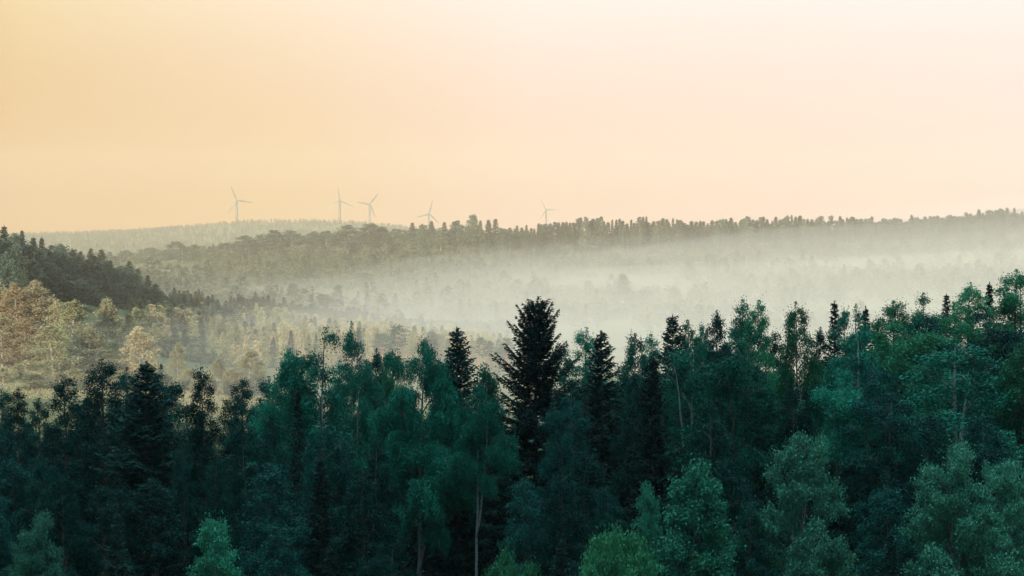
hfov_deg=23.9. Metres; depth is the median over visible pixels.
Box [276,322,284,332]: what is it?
young birch
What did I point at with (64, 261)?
birch tree
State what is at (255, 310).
young spruce
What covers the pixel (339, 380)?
birch tree
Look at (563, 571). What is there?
spruce tree
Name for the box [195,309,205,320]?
young birch
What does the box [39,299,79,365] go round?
birch tree
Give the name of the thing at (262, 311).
young birch
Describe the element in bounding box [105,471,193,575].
birch tree
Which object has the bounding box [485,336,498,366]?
young spruce
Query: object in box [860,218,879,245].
ridge tree
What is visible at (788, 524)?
broadleaf tree
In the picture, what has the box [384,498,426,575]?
spruce tree
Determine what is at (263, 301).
spruce tree
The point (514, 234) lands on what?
ridge tree
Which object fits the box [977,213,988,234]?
spruce tree
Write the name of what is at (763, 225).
tall ridge tree
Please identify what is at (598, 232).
ridge tree
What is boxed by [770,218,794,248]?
ridge tree
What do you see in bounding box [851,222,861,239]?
tall ridge tree
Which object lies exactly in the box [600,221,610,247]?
spruce tree
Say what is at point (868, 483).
birch tree
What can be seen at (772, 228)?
tall ridge tree
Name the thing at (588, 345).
birch tree
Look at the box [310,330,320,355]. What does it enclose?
young birch
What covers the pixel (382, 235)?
ridge tree
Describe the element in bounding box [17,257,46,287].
birch tree
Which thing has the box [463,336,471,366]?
young birch
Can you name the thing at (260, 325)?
young birch
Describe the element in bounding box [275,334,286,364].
young birch
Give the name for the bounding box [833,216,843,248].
tall ridge tree
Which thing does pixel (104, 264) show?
birch tree
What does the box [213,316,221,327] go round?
young birch
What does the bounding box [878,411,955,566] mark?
birch tree
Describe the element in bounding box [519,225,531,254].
spruce tree
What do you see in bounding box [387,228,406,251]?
ridge tree
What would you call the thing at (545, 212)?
wind turbine
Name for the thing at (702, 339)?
birch tree
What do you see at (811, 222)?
spruce tree
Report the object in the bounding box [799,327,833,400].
birch tree
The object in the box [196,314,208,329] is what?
young birch
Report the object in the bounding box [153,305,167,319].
young birch
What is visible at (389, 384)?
birch tree
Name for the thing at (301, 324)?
young birch
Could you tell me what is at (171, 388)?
birch tree
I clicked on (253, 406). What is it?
birch tree
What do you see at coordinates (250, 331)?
young birch
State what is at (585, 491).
birch tree
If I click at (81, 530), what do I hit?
birch tree
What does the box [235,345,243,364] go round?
young birch
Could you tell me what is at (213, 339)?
young spruce
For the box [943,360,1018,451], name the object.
birch tree
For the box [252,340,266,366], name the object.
young birch
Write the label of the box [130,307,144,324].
young birch
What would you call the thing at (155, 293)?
spruce tree
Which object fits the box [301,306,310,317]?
spruce tree
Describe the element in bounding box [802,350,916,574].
birch tree
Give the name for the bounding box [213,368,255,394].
birch tree
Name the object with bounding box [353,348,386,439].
birch tree
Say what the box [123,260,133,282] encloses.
spruce tree
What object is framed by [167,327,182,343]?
young spruce
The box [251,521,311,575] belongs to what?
birch tree
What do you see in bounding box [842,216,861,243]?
ridge tree
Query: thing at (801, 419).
birch tree
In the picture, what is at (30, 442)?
birch tree
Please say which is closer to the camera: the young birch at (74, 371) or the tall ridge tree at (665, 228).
the young birch at (74, 371)
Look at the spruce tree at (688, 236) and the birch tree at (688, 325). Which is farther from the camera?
the spruce tree at (688, 236)
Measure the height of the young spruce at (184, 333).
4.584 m
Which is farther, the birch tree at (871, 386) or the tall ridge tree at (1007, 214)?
the tall ridge tree at (1007, 214)
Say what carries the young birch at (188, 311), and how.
on the ground at (620, 330)
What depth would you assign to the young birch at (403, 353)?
637.26 m
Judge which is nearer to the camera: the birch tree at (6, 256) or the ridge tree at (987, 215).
the birch tree at (6, 256)
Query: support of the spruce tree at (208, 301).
on the ground at (620, 330)
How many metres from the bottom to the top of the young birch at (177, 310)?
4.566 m
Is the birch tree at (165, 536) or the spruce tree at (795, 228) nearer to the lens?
the birch tree at (165, 536)
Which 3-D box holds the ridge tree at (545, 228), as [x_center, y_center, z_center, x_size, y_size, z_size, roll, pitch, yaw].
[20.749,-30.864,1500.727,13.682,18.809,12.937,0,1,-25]
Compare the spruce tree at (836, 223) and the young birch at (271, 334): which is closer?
the young birch at (271, 334)
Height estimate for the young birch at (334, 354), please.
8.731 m
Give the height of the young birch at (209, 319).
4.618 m
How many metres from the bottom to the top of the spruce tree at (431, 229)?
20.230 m
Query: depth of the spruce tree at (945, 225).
1498.73 m
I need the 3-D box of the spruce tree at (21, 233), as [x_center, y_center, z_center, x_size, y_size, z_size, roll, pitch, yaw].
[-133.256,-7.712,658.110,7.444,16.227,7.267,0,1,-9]
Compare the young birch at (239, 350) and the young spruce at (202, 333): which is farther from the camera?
the young spruce at (202, 333)
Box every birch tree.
[0,237,27,283]
[0,242,13,265]
[0,251,18,280]
[0,263,27,332]
[0,277,14,338]
[0,281,44,347]
[0,312,24,367]
[0,317,50,370]
[0,386,38,497]
[0,388,24,500]
[0,417,41,495]
[0,428,36,564]
[0,457,45,575]
[0,497,20,575]
[3,280,59,356]
[5,265,35,315]
[5,458,72,575]
[7,233,29,252]
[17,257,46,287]
[17,394,61,531]
[19,325,82,372]
[20,244,40,260]
[20,260,49,293]
[25,244,50,272]
[26,372,97,551]
[31,473,104,575]
[32,422,68,465]
[36,250,57,274]
[38,276,64,303]
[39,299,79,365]
[42,245,58,255]
[45,251,70,286]
[46,276,76,301]
[53,243,73,263]
[53,252,77,291]
[53,299,99,369]
[54,326,127,375]
[56,267,86,297]
[58,279,103,304]
[60,359,141,574]
[63,256,91,290]
[63,393,106,531]
[67,248,83,273]
[68,482,158,575]
[69,277,112,303]
[79,259,101,275]
[80,297,133,365]
[84,367,141,562]
[93,341,134,379]
[96,259,123,283]
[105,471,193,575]
[110,364,202,570]
[112,326,166,378]
[113,265,142,283]
[113,312,148,369]
[118,271,142,285]
[149,288,168,302]
[156,444,212,575]
[162,394,206,461]
[163,342,188,385]
[172,368,195,390]
[174,363,236,529]
[183,450,239,575]
[195,426,222,514]
[202,392,249,508]
[204,358,231,392]
[210,373,256,520]
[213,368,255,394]
[220,460,315,575]
[221,450,253,546]
[223,437,289,571]
[226,404,266,469]
[230,349,272,395]
[236,344,318,545]
[236,411,302,568]
[237,376,279,535]
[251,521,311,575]
[255,327,378,551]
[278,421,376,575]
[279,387,319,449]
[306,380,326,425]
[315,360,360,555]
[321,468,403,575]
[323,321,385,512]
[333,442,421,575]
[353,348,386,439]
[354,390,417,532]
[355,538,405,575]
[366,334,482,575]
[373,350,413,518]
[414,353,462,570]
[435,381,525,575]
[493,474,556,575]
[499,482,563,563]
[503,463,529,511]
[507,415,539,512]
[521,388,603,561]
[527,468,603,575]
[532,341,588,495]
[549,444,623,571]
[563,327,614,487]
[579,381,627,483]
[585,484,630,559]
[586,368,630,427]
[595,329,658,507]
[608,368,668,545]
[620,334,739,565]
[634,332,666,434]
[657,396,756,575]
[665,314,703,447]
[675,324,794,566]
[684,322,716,448]
[687,310,739,462]
[717,340,751,439]
[718,295,774,562]
[718,319,771,385]
[724,382,777,523]
[730,298,782,474]
[731,495,778,575]
[747,380,851,575]
[754,301,829,503]
[761,326,795,397]
[788,365,884,531]
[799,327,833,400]
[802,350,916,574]
[810,320,912,565]
[820,303,871,500]
[822,384,946,575]
[839,337,1023,519]
[849,485,923,575]
[859,315,989,468]
[869,297,919,387]
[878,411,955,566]
[886,291,957,367]
[888,312,992,467]
[913,363,972,537]
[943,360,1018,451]
[943,411,1020,570]
[944,282,999,396]
[960,308,1023,438]
[960,337,1023,480]
[976,269,1023,428]
[978,471,1023,570]
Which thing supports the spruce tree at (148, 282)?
on the ground at (620, 330)
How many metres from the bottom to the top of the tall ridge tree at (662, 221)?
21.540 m
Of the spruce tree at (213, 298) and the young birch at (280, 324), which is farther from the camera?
the spruce tree at (213, 298)
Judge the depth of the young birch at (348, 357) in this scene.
627.44 m
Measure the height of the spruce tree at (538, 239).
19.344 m
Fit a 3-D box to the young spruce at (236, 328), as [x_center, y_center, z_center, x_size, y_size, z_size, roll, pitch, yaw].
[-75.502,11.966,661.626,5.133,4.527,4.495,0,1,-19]
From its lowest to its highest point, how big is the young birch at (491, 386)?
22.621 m
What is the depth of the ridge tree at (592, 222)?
1496.75 m
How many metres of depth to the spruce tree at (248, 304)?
869.65 m
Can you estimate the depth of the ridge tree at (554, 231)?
1498.77 m
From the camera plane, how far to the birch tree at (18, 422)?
226.27 m
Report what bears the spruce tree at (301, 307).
on the ground at (620, 330)
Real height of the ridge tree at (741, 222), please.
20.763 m
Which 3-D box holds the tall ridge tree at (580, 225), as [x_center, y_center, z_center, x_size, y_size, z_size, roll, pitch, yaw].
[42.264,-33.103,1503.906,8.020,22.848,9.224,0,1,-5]
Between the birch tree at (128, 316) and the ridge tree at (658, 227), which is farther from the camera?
the ridge tree at (658, 227)
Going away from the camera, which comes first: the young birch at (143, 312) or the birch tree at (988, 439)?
the birch tree at (988, 439)
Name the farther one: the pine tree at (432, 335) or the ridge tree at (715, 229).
the ridge tree at (715, 229)
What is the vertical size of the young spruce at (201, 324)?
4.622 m
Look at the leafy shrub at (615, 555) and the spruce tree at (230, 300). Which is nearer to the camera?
the leafy shrub at (615, 555)
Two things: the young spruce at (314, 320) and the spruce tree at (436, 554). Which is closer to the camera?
the spruce tree at (436, 554)
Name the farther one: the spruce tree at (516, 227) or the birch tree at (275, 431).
the spruce tree at (516, 227)
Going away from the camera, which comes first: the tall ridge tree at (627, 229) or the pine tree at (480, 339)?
the pine tree at (480, 339)
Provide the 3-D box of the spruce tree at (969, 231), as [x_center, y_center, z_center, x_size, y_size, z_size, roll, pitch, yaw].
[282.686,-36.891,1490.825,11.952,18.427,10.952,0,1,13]
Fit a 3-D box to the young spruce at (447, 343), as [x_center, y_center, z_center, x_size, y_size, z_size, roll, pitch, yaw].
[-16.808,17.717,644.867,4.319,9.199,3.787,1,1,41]
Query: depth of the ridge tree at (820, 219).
1502.35 m
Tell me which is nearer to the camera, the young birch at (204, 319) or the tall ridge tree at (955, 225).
the young birch at (204, 319)
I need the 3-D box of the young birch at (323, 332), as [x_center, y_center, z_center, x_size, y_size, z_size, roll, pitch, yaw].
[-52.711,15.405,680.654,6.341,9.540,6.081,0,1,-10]
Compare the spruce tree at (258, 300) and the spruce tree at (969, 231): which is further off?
the spruce tree at (969, 231)
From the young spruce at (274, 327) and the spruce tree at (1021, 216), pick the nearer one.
the young spruce at (274, 327)
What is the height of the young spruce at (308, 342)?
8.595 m
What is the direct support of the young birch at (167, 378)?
on the ground at (620, 330)
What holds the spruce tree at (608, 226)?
on the ground at (620, 330)
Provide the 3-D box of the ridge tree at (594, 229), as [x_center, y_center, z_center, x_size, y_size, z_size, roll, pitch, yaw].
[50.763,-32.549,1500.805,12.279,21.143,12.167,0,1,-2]
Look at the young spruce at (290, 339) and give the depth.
617.69 m
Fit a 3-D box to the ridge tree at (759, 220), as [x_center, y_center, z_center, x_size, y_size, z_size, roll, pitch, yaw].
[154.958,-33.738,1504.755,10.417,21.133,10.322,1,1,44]
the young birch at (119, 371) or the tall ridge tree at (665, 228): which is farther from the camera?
the tall ridge tree at (665, 228)
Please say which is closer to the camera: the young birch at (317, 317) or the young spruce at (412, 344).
the young spruce at (412, 344)
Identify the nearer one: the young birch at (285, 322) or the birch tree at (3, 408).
the birch tree at (3, 408)
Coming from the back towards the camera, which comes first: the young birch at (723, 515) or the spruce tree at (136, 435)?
the spruce tree at (136, 435)
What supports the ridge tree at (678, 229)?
on the ground at (620, 330)
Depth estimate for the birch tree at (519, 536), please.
170.82 m
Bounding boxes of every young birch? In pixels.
[0,367,15,381]
[7,363,30,377]
[15,373,54,388]
[38,366,55,380]
[47,372,73,389]
[59,368,85,387]
[78,373,96,391]
[104,370,135,389]
[124,297,132,311]
[127,298,145,311]
[128,301,141,314]
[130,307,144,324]
[136,309,151,325]
[144,311,161,325]
[145,304,158,318]
[148,323,161,339]
[152,324,171,340]
[152,338,167,355]
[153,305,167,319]
[155,312,170,328]
[158,340,171,356]
[162,374,183,388]
[174,307,187,322]
[175,311,186,325]
[183,315,198,331]
[184,309,198,320]
[186,510,243,575]
[187,375,207,392]
[188,330,200,345]
[192,345,213,362]
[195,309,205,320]
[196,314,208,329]
[202,372,224,394]
[204,317,215,329]
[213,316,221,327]
[215,319,226,332]
[219,348,234,364]
[223,317,233,329]
[224,323,237,336]
[227,343,238,363]
[230,334,243,349]
[231,312,244,322]
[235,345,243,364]
[236,324,247,337]
[239,344,256,363]
[240,327,259,341]
[241,335,253,350]
[246,336,263,351]
[249,325,261,338]
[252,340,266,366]
[255,307,272,326]
[256,322,268,333]
[259,336,270,365]
[267,331,280,352]
[272,307,282,319]
[272,312,278,328]
[275,331,287,352]
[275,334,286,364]
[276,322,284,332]
[279,307,296,324]
[280,318,289,328]
[284,331,294,352]
[287,324,301,335]
[289,311,300,321]
[290,332,310,356]
[291,326,302,348]
[294,337,307,356]
[298,318,307,340]
[306,323,314,332]
[309,333,320,353]
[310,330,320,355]
[311,314,319,326]
[317,333,335,366]
[319,326,330,354]
[322,318,329,326]
[324,340,345,367]
[330,322,339,329]
[331,328,341,359]
[334,333,349,365]
[338,318,349,329]
[341,335,359,366]
[352,326,365,360]
[362,327,372,360]
[369,326,379,353]
[370,332,381,368]
[379,329,390,361]
[398,336,410,369]
[411,336,424,365]
[418,331,425,339]
[433,333,445,364]
[438,334,446,361]
[441,329,448,344]
[444,322,453,328]
[460,325,473,331]
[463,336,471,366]
[463,356,512,562]
[465,337,481,367]
[471,342,489,370]
[492,341,509,371]
[497,345,512,372]
[502,327,513,337]
[632,474,663,574]
[649,453,747,575]
[694,474,734,575]
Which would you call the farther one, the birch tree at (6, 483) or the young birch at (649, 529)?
the birch tree at (6, 483)
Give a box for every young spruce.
[142,322,151,337]
[162,305,169,319]
[165,308,178,322]
[167,314,178,329]
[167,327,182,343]
[167,340,175,356]
[177,314,187,330]
[179,329,190,345]
[196,330,206,346]
[197,318,206,333]
[207,347,219,363]
[208,331,217,346]
[217,322,225,337]
[217,332,227,348]
[232,324,243,339]
[242,321,247,331]
[250,322,255,329]
[252,303,259,323]
[252,329,260,343]
[267,337,279,367]
[269,323,277,338]
[275,316,280,331]
[285,330,294,354]
[302,334,316,365]
[312,316,317,331]
[313,334,320,362]
[353,328,366,367]
[363,331,372,362]
[378,320,382,333]
[389,329,399,355]
[406,331,417,369]
[417,324,420,335]
[444,339,450,365]
[465,337,478,371]
[483,345,497,371]
[484,330,489,350]
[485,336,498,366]
[505,330,512,341]
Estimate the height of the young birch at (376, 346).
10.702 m
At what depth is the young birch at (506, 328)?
945.40 m
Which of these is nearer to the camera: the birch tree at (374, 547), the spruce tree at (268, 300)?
the birch tree at (374, 547)
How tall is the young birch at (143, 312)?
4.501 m
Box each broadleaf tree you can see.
[5,508,67,575]
[731,425,858,575]
[780,526,866,575]
[895,438,1022,575]
[947,452,1023,575]
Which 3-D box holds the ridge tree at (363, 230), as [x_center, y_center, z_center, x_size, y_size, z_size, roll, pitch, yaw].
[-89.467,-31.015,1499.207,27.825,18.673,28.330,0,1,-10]
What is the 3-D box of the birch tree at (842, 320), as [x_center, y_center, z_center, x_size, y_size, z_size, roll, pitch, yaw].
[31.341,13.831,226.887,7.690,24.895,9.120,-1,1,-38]
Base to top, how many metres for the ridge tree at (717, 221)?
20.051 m
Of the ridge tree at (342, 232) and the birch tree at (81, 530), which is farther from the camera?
the ridge tree at (342, 232)
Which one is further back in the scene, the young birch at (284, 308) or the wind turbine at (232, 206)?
the wind turbine at (232, 206)
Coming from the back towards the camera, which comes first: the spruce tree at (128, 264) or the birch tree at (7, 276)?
the spruce tree at (128, 264)
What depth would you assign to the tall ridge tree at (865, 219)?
1509.65 m
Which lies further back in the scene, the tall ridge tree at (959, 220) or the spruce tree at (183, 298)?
the tall ridge tree at (959, 220)
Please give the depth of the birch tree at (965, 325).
261.28 m
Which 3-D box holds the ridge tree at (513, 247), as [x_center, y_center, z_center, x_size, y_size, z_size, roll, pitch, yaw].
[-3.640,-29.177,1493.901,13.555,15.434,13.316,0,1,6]
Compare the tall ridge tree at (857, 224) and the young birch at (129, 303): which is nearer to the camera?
the young birch at (129, 303)
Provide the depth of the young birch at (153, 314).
640.25 m
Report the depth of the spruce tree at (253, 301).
879.69 m
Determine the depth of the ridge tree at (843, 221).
1492.92 m
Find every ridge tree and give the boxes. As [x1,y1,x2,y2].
[144,248,159,252]
[165,241,188,252]
[189,244,204,253]
[213,243,229,255]
[229,235,258,253]
[246,235,270,254]
[254,230,293,252]
[276,230,303,250]
[301,231,323,249]
[311,230,335,251]
[326,225,368,251]
[348,223,385,249]
[367,226,397,252]
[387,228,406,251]
[411,224,430,249]
[443,220,471,252]
[448,224,491,253]
[461,214,483,249]
[491,228,511,251]
[496,228,516,251]
[503,228,518,250]
[511,229,518,249]
[527,228,533,244]
[538,224,553,249]
[545,222,563,244]
[557,222,567,243]
[566,223,574,244]
[570,222,575,241]
[572,218,580,248]
[575,217,583,242]
[576,217,592,251]
[581,220,597,251]
[589,216,609,251]
[590,219,600,244]
[609,274,637,305]
[614,220,618,244]
[616,220,626,251]
[620,224,632,252]
[631,217,647,251]
[649,221,655,241]
[650,220,664,249]
[656,218,665,245]
[659,219,674,243]
[670,219,684,247]
[671,218,675,242]
[677,223,691,244]
[689,221,696,242]
[692,221,697,242]
[705,223,710,248]
[708,220,713,237]
[708,220,727,241]
[709,222,722,243]
[715,219,729,248]
[722,221,736,250]
[732,221,740,247]
[733,219,749,246]
[736,216,758,246]
[752,217,766,247]
[756,216,768,246]
[762,219,772,245]
[769,221,774,242]
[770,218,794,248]
[773,217,777,231]
[785,215,794,241]
[793,215,806,239]
[799,219,808,244]
[804,219,811,239]
[810,219,820,244]
[811,216,826,243]
[818,221,830,243]
[828,215,838,242]
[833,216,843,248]
[836,219,848,244]
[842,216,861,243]
[842,218,851,244]
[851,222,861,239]
[860,218,868,239]
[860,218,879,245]
[876,219,896,244]
[887,219,894,241]
[889,218,910,242]
[895,221,912,242]
[910,218,919,246]
[914,219,924,239]
[917,216,931,240]
[928,215,945,245]
[952,216,964,235]
[952,217,960,235]
[961,212,971,236]
[971,215,979,233]
[981,210,992,237]
[986,210,996,232]
[990,208,1006,235]
[999,210,1006,226]
[1002,208,1013,236]
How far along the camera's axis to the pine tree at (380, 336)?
629.54 m
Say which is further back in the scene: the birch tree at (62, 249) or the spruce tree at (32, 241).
the birch tree at (62, 249)
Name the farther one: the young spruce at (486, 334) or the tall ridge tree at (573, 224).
the tall ridge tree at (573, 224)
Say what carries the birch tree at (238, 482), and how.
on the ground at (620, 330)
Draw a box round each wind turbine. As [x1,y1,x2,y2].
[227,186,252,223]
[327,185,353,221]
[357,193,378,223]
[416,201,438,226]
[539,199,556,226]
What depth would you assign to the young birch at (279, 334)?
643.26 m
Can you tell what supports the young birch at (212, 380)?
on the ground at (620, 330)
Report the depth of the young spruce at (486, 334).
779.64 m
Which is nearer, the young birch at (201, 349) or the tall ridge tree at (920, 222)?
the young birch at (201, 349)
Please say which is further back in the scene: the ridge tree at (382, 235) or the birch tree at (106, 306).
the ridge tree at (382, 235)
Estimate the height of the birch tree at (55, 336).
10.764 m
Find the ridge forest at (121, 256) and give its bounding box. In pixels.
[91,213,1023,262]
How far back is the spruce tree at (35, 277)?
609.63 m
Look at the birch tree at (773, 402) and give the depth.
195.42 m
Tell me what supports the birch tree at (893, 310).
on the ground at (620, 330)
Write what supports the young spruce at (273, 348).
on the ground at (620, 330)
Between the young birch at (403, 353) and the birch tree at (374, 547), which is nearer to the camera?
the birch tree at (374, 547)
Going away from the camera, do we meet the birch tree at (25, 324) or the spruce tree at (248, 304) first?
the birch tree at (25, 324)
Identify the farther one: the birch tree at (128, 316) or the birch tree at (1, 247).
the birch tree at (1, 247)
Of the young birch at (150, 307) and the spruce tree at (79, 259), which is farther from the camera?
the spruce tree at (79, 259)
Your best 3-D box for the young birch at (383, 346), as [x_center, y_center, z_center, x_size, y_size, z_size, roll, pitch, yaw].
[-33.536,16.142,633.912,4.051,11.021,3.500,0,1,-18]
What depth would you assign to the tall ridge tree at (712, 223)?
1508.07 m
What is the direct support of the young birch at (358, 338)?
on the ground at (620, 330)
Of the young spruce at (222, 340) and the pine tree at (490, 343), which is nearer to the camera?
the young spruce at (222, 340)
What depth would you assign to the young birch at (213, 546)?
159.53 m
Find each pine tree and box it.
[220,308,239,319]
[231,295,247,322]
[366,331,396,365]
[385,323,410,355]
[422,330,439,348]
[471,336,490,369]
[482,341,496,367]
[496,337,514,366]
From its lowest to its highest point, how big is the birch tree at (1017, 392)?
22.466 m
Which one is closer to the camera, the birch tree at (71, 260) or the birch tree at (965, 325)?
the birch tree at (965, 325)
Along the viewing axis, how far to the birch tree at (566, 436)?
190.15 m
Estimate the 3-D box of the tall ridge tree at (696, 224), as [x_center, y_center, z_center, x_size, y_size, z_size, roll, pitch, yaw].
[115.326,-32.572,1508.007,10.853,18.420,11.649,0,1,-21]
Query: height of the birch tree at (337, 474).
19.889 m
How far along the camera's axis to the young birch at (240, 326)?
689.40 m
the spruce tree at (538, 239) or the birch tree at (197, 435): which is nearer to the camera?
the birch tree at (197, 435)
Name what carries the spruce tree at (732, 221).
on the ground at (620, 330)
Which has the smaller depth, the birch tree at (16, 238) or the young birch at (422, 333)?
the birch tree at (16, 238)
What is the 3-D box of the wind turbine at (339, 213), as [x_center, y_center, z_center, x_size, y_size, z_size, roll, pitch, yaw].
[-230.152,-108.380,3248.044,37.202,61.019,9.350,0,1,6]
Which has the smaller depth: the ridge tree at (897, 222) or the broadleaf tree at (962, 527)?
the broadleaf tree at (962, 527)
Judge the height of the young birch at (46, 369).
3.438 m
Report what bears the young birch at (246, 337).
on the ground at (620, 330)
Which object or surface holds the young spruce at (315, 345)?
on the ground at (620, 330)
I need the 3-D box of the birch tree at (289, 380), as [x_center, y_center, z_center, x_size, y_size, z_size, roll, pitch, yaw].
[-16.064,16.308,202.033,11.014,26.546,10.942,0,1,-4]
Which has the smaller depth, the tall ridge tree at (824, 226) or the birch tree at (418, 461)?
the birch tree at (418, 461)
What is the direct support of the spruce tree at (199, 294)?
on the ground at (620, 330)
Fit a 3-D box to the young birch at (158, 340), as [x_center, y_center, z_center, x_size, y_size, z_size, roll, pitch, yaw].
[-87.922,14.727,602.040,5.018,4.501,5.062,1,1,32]
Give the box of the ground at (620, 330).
[0,222,1023,575]
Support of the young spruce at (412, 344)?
on the ground at (620, 330)
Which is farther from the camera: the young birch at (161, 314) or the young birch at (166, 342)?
the young birch at (161, 314)
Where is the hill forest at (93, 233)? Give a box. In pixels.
[0,218,553,257]
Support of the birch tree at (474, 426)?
on the ground at (620, 330)
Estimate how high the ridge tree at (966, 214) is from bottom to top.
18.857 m
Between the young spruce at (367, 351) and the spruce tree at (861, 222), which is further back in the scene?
the spruce tree at (861, 222)
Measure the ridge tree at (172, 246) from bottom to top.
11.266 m
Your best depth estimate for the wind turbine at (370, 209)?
3606.64 m
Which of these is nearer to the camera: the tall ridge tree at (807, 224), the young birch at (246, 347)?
the young birch at (246, 347)
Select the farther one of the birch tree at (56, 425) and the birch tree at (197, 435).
the birch tree at (56, 425)
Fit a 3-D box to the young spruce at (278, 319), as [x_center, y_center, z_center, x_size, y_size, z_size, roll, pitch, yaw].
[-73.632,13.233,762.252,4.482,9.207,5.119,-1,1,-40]
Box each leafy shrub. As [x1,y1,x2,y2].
[481,543,540,575]
[567,519,662,575]
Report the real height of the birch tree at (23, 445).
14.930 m
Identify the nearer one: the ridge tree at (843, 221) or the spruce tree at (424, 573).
the spruce tree at (424, 573)
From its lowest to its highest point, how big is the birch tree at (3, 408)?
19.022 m
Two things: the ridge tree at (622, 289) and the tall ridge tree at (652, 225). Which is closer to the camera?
the ridge tree at (622, 289)
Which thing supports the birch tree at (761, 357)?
on the ground at (620, 330)
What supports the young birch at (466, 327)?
on the ground at (620, 330)
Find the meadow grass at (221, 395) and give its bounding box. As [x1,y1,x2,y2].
[0,365,357,418]
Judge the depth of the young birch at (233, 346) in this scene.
609.84 m
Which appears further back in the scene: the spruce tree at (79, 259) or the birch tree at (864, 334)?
the spruce tree at (79, 259)
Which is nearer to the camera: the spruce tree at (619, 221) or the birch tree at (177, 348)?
the birch tree at (177, 348)
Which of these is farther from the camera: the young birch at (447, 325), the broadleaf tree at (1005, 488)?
the young birch at (447, 325)
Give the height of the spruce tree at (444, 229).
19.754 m
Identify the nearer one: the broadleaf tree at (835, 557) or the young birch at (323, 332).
the broadleaf tree at (835, 557)
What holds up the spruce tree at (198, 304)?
on the ground at (620, 330)
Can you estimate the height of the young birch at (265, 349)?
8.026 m
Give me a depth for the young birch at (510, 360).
655.04 m
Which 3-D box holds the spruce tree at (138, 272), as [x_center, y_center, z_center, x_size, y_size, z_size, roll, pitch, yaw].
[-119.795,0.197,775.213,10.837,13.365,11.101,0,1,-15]
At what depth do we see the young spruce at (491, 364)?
652.15 m
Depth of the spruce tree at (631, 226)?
1511.62 m
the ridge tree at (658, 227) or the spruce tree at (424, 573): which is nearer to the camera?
the spruce tree at (424, 573)
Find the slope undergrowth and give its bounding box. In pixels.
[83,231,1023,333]
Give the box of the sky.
[0,0,1023,241]
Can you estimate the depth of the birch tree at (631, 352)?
214.27 m
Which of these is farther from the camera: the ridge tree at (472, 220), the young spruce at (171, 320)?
the ridge tree at (472, 220)
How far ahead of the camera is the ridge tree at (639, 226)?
1487.88 m
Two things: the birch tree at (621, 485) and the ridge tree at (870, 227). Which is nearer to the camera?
the birch tree at (621, 485)
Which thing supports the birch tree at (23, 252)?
on the ground at (620, 330)
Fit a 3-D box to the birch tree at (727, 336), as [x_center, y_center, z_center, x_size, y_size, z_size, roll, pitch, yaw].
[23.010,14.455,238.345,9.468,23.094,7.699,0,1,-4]
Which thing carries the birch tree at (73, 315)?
on the ground at (620, 330)
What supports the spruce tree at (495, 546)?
on the ground at (620, 330)
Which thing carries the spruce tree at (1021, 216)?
on the ground at (620, 330)
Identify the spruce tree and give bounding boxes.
[0,226,11,250]
[12,253,23,288]
[12,267,34,322]
[19,231,26,245]
[29,237,37,254]
[30,271,46,316]
[38,237,47,257]
[60,276,78,301]
[70,271,85,298]
[71,256,82,276]
[84,361,220,575]
[87,249,93,269]
[87,274,112,305]
[96,249,107,272]
[98,283,120,307]
[102,512,133,575]
[107,261,119,279]
[110,268,120,282]
[116,286,140,308]
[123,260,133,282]
[129,274,143,288]
[134,268,146,286]
[140,291,157,311]
[143,275,152,288]
[152,291,167,307]
[169,287,177,304]
[175,296,181,304]
[181,294,189,306]
[187,293,196,309]
[187,409,207,563]
[193,297,204,311]
[197,289,200,301]
[203,296,212,313]
[211,294,216,313]
[214,299,222,310]
[227,295,233,308]
[246,302,255,320]
[247,298,259,319]
[256,298,262,316]
[258,297,270,316]
[265,295,272,310]
[269,298,277,311]
[277,297,285,315]
[282,387,313,558]
[288,300,294,315]
[294,305,300,314]
[295,457,352,575]
[298,304,304,315]
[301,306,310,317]
[305,303,318,318]
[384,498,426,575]
[398,315,406,324]
[399,327,511,575]
[401,223,417,251]
[403,434,466,575]
[422,497,493,574]
[423,221,437,248]
[437,222,454,249]
[461,296,610,567]
[472,433,509,573]
[473,220,483,252]
[481,219,496,252]
[487,219,507,251]
[509,318,514,329]
[513,226,520,244]
[514,228,525,251]
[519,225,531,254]
[530,229,537,249]
[532,223,544,253]
[549,538,576,575]
[559,221,575,245]
[572,330,645,546]
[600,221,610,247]
[604,222,616,246]
[608,219,615,251]
[614,219,625,247]
[616,356,689,564]
[626,220,633,246]
[630,225,643,252]
[634,314,701,564]
[643,216,650,245]
[664,223,673,249]
[682,224,694,250]
[694,220,704,244]
[695,221,709,249]
[721,219,731,244]
[729,218,737,245]
[749,220,759,249]
[774,219,782,249]
[792,216,801,244]
[808,219,813,228]
[822,301,846,391]
[825,221,832,245]
[832,221,840,244]
[856,219,862,242]
[861,305,888,536]
[872,223,878,241]
[876,533,905,575]
[897,221,906,241]
[908,215,915,243]
[940,219,949,243]
[940,294,956,343]
[959,218,967,237]
[964,213,978,240]
[974,209,981,231]
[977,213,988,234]
[980,281,997,360]
[986,210,1005,239]
[1010,208,1017,237]
[1019,212,1023,234]
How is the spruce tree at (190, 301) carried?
on the ground at (620, 330)
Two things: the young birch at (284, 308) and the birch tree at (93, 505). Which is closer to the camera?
the birch tree at (93, 505)
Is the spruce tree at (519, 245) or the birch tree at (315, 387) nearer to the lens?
the birch tree at (315, 387)
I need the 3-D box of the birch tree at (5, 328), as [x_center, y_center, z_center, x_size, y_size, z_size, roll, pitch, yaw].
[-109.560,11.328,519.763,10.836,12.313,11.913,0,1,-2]
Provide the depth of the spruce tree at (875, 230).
1495.33 m
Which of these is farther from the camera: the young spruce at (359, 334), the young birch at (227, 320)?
the young birch at (227, 320)
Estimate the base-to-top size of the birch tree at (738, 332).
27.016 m
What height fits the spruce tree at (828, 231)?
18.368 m
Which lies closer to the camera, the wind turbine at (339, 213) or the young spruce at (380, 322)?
the young spruce at (380, 322)

